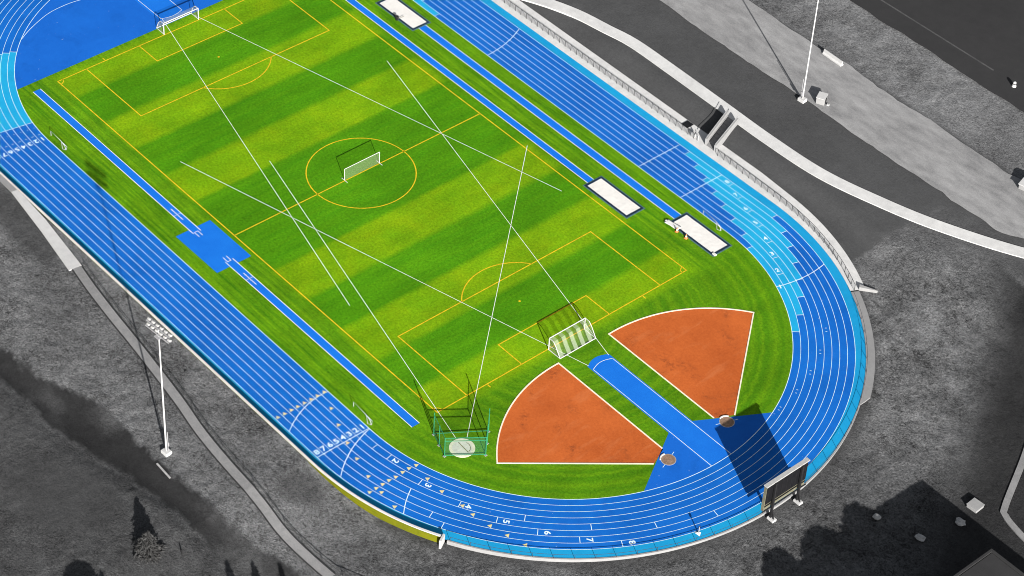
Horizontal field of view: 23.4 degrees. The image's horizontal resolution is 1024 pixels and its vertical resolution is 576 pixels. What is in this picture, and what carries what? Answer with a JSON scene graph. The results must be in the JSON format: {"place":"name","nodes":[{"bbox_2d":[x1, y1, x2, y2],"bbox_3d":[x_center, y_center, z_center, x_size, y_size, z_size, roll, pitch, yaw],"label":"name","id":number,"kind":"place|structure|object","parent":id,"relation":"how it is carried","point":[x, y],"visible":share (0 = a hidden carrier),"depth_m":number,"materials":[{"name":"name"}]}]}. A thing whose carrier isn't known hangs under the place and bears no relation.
{"place":"outdoors","nodes":[
{"label":"outdoors","id":0,"kind":"place"},
{"bbox_2d":[0,174,16,191],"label":"pavement","id":1,"kind":"structure","parent":0,"point":[10,187],"depth_m":402.53,"materials":[{"name":"grey concrete"}]},
{"bbox_2d":[11,190,81,270],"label":"paving","id":2,"kind":"structure","parent":0,"point":[67,257],"depth_m":393.95,"materials":[{"name":"white concrete"}]},
{"bbox_2d":[73,266,334,575],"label":"side path","id":3,"kind":"structure","parent":0,"point":[277,525],"depth_m":363.34,"materials":[{"name":"grey concrete"}]},
{"bbox_2d":[34,0,730,465],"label":"runway","id":4,"kind":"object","parent":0,"point":[664,414],"visible":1,"depth_m":400.61,"materials":[{"name":"blue rubber"}]},
{"bbox_2d":[33,0,730,465],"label":"throwing and runway lines","id":5,"kind":"object","parent":4,"relation":"on","point":[469,170],"visible":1,"depth_m":406.28,"materials":[{"name":"white paint"}]},
{"bbox_2d":[15,0,770,490],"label":"apron","id":6,"kind":"object","parent":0,"point":[67,34],"visible":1,"depth_m":433.35,"materials":[{"name":"blue rubber"}]},
{"bbox_2d":[660,452,675,466],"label":"throwing circle","id":7,"kind":"object","parent":6,"relation":"on","point":[667,459],"visible":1,"depth_m":365.27,"materials":[{"name":"concrete"}]},
{"bbox_2d":[716,415,737,426],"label":"throwing circle","id":8,"kind":"object","parent":6,"relation":"on","point":[725,421],"visible":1,"depth_m":371.74,"materials":[{"name":"concrete"}]},
{"bbox_2d":[17,0,792,498],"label":"infield grass","id":9,"kind":"structure","parent":0,"point":[431,242],"depth_m":403.06,"materials":[{"name":"green plant"}]},
{"bbox_2d":[156,6,198,34],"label":"football goal","id":10,"kind":"object","parent":9,"relation":"on","point":[177,18],"visible":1,"depth_m":438.18,"materials":[{"name":"white metal"}]},
{"bbox_2d":[176,220,250,272],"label":"vault apron","id":11,"kind":"object","parent":9,"relation":"on","point":[213,246],"visible":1,"depth_m":395.61,"materials":[{"name":"blue rubber"}]},
{"bbox_2d":[342,152,381,182],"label":"football goal","id":12,"kind":"object","parent":9,"relation":"on","point":[358,162],"visible":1,"depth_m":409.38,"materials":[{"name":"white metal"}]},
{"bbox_2d":[57,0,686,412],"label":"pitch markings","id":13,"kind":"object","parent":9,"relation":"on","point":[385,204],"visible":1,"depth_m":405.08,"materials":[{"name":"paint"}]},
{"bbox_2d":[376,0,430,30],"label":"sand pit","id":14,"kind":"object","parent":9,"relation":"on","point":[412,19],"visible":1,"depth_m":444.79,"materials":[{"name":"sand"}]},
{"bbox_2d":[432,408,489,457],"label":"throwing cage","id":15,"kind":"object","parent":9,"relation":"on","point":[486,443],"visible":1,"depth_m":363.71,"materials":[{"name":"green metal"}]},
{"bbox_2d":[449,438,474,457],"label":"throwing circle","id":16,"kind":"object","parent":9,"relation":"on","point":[458,448],"visible":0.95,"depth_m":364.94,"materials":[{"name":"concrete"}]},
{"bbox_2d":[548,318,595,358],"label":"football goal","id":17,"kind":"object","parent":9,"relation":"on","point":[567,328],"visible":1,"depth_m":381.75,"materials":[{"name":"white metal"}]},
{"bbox_2d":[583,175,644,218],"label":"sand pit","id":18,"kind":"object","parent":9,"relation":"on","point":[614,197],"visible":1,"depth_m":409.46,"materials":[{"name":"sand"}]},
{"bbox_2d":[496,307,753,463],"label":"sector kerb","id":19,"kind":"structure","parent":9,"relation":"on","point":[497,462],"depth_m":375.90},
{"bbox_2d":[498,309,752,462],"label":"clay sectors","id":20,"kind":"object","parent":9,"relation":"on","point":[557,413],"visible":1,"depth_m":374.98,"materials":[{"name":"orange soil"}]},
{"bbox_2d":[665,219,680,229],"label":"pit cover","id":21,"kind":"object","parent":9,"relation":"on","point":[672,224],"visible":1,"depth_m":404.69,"materials":[{"name":"white paint"}]},
{"bbox_2d":[671,212,731,256],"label":"sand pit","id":22,"kind":"object","parent":9,"relation":"on","point":[703,236],"visible":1,"depth_m":403.38,"materials":[{"name":"sand"}]},
{"bbox_2d":[0,0,854,548],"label":"track","id":23,"kind":"structure","parent":0,"point":[836,354],"depth_m":379.75,"materials":[{"name":"blue rubber"}]},
{"bbox_2d":[276,390,526,546],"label":"lane triangles","id":24,"kind":"object","parent":23,"relation":"on","point":[395,477],"visible":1,"depth_m":360.07,"materials":[{"name":"white paint"}]},
{"bbox_2d":[0,0,803,331],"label":"exchange zones","id":25,"kind":"object","parent":23,"relation":"on","point":[770,230],"visible":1,"depth_m":407.69,"materials":[{"name":"blue rubber"}]},
{"bbox_2d":[0,0,855,549],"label":"track markings","id":26,"kind":"object","parent":23,"relation":"on","point":[316,452],"visible":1,"depth_m":382.69,"materials":[{"name":"white paint"}]},
{"bbox_2d":[0,0,1023,575],"bbox_3d":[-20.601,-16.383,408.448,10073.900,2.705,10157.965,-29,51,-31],"label":"ground","id":27,"kind":"structure","parent":0,"point":[930,446],"depth_m":370.43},
{"bbox_2d":[132,530,166,563],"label":"conifer tree","id":28,"kind":"object","parent":27,"relation":"on","point":[147,544],"visible":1,"depth_m":344.29,"materials":[{"name":"grey plant"}]},
{"bbox_2d":[145,317,172,456],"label":"floodlight mast","id":29,"kind":"object","parent":27,"relation":"on","point":[166,451],"visible":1,"depth_m":345.56,"materials":[{"name":"white metal"}]},
{"bbox_2d":[156,463,170,478],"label":"loose board","id":30,"kind":"object","parent":27,"relation":"on","point":[163,470],"visible":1,"depth_m":357.20,"materials":[{"name":"white wood"}]},
{"bbox_2d":[72,266,335,575],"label":"path edging","id":31,"kind":"object","parent":27,"relation":"on","point":[203,427],"visible":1,"depth_m":362.65,"materials":[{"name":"grey concrete"}]},
{"bbox_2d":[84,263,348,575],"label":"pipe railing","id":32,"kind":"object","parent":27,"relation":"on","point":[211,430],"visible":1,"depth_m":362.46,"materials":[{"name":"grey metal"}]},
{"bbox_2d":[0,172,444,548],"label":"retaining wall","id":33,"kind":"structure","parent":27,"relation":"on","point":[391,519],"depth_m":359.35,"materials":[{"name":"green paint"}]},
{"bbox_2d":[0,0,865,557],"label":"track border","id":34,"kind":"object","parent":27,"relation":"on","point":[822,458],"visible":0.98,"depth_m":379.09,"materials":[{"name":"rubber"}]},
{"bbox_2d":[447,405,859,561],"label":"kerb","id":35,"kind":"structure","parent":27,"relation":"on","point":[486,551],"depth_m":351.18,"materials":[{"name":"concrete"}]},
{"bbox_2d":[450,291,867,557],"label":"chain link fence","id":36,"kind":"object","parent":35,"relation":"on","point":[725,527],"visible":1,"depth_m":354.26,"materials":[{"name":"grey metal"}]},
{"bbox_2d":[705,109,738,151],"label":"stairway","id":37,"kind":"object","parent":27,"relation":"on","point":[720,132],"visible":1,"depth_m":422.17,"materials":[{"name":"concrete"}]},
{"bbox_2d":[522,0,1023,257],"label":"footpath","id":38,"kind":"structure","parent":27,"relation":"on","point":[723,106],"depth_m":420.58,"materials":[{"name":"concrete"}]},
{"bbox_2d":[761,457,809,522],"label":"scoreboard","id":39,"kind":"object","parent":27,"relation":"on","point":[791,480],"visible":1,"depth_m":355.86,"materials":[{"name":"metal"}]},
{"bbox_2d":[797,0,818,103],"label":"floodlight mast","id":40,"kind":"object","parent":27,"relation":"on","point":[802,99],"visible":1,"depth_m":426.39,"materials":[{"name":"white metal"}]},
{"bbox_2d":[660,0,1023,237],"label":"gravel yard","id":41,"kind":"structure","parent":27,"relation":"on","point":[938,157],"depth_m":428.70,"materials":[{"name":"grey gravel"}]},
{"bbox_2d":[816,91,829,105],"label":"equipment cabinet","id":42,"kind":"object","parent":41,"relation":"on","point":[821,98],"visible":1,"depth_m":429.15,"materials":[{"name":"metal"}]},
{"bbox_2d":[822,49,842,66],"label":"barrier block","id":43,"kind":"object","parent":41,"relation":"on","point":[832,57],"depth_m":438.82,"materials":[{"name":"white concrete"}]},
{"bbox_2d":[1018,178,1023,190],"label":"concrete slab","id":44,"kind":"structure","parent":41,"relation":"on","point":[1021,185],"depth_m":414.38,"materials":[{"name":"grey concrete"}]},
{"bbox_2d":[859,284,877,292],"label":"wing wall","id":45,"kind":"structure","parent":27,"relation":"on","point":[864,288],"depth_m":394.99,"materials":[{"name":"concrete"}]},
{"bbox_2d":[872,513,880,519],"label":"boulder","id":46,"kind":"object","parent":27,"relation":"on","point":[876,516],"visible":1,"depth_m":358.75,"materials":[{"name":"grey stone"}]},
{"bbox_2d":[915,533,925,541],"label":"boulder","id":47,"kind":"object","parent":27,"relation":"on","point":[920,537],"visible":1,"depth_m":356.04,"materials":[{"name":"grey stone"}]},
{"bbox_2d":[850,0,1023,111],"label":"car park","id":48,"kind":"structure","parent":27,"relation":"on","point":[990,33],"depth_m":447.23,"materials":[{"name":"grey asphalt"}]},
{"bbox_2d":[881,0,993,69],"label":"parking line","id":49,"kind":"object","parent":48,"relation":"on","point":[937,35],"visible":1,"depth_m":446.24,"materials":[{"name":"white paint"}]},
{"bbox_2d":[955,517,965,525],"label":"boulder","id":50,"kind":"object","parent":27,"relation":"on","point":[959,521],"visible":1,"depth_m":358.61,"materials":[{"name":"grey stone"}]},
{"bbox_2d":[966,497,984,512],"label":"utility box","id":51,"kind":"object","parent":27,"relation":"on","point":[974,505],"visible":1,"depth_m":360.84,"materials":[{"name":"metal"}]},
{"bbox_2d":[954,549,1023,575],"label":"building","id":52,"kind":"structure","parent":27,"relation":"on","point":[991,562],"depth_m":341.94,"materials":[{"name":"concrete"}]},
{"bbox_2d":[1000,449,1023,541],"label":"footpath","id":53,"kind":"structure","parent":27,"relation":"on","point":[1013,526],"depth_m":362.55,"materials":[{"name":"grey concrete"}]},
{"bbox_2d":[492,0,862,290],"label":"pavement","id":54,"kind":"structure","parent":0,"point":[610,79],"depth_m":423.66,"materials":[{"name":"grey concrete"}]},
{"bbox_2d":[504,0,694,136],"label":"chain link fence","id":55,"kind":"object","parent":54,"relation":"on","point":[598,64],"visible":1,"depth_m":434.59,"materials":[{"name":"grey"}]},
{"bbox_2d":[717,150,854,290],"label":"chain link fence","id":56,"kind":"object","parent":54,"relation":"on","point":[798,213],"visible":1,"depth_m":407.30,"materials":[{"name":"grey"}]},
{"bbox_2d":[682,120,693,127],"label":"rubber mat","id":57,"kind":"object","parent":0,"point":[687,124],"visible":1,"depth_m":424.63,"materials":[{"name":"black rubber"}]},
{"bbox_2d":[851,291,874,404],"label":"pavement","id":58,"kind":"structure","parent":0,"point":[869,375],"depth_m":385.15,"materials":[{"name":"grey concrete"}]}
]}

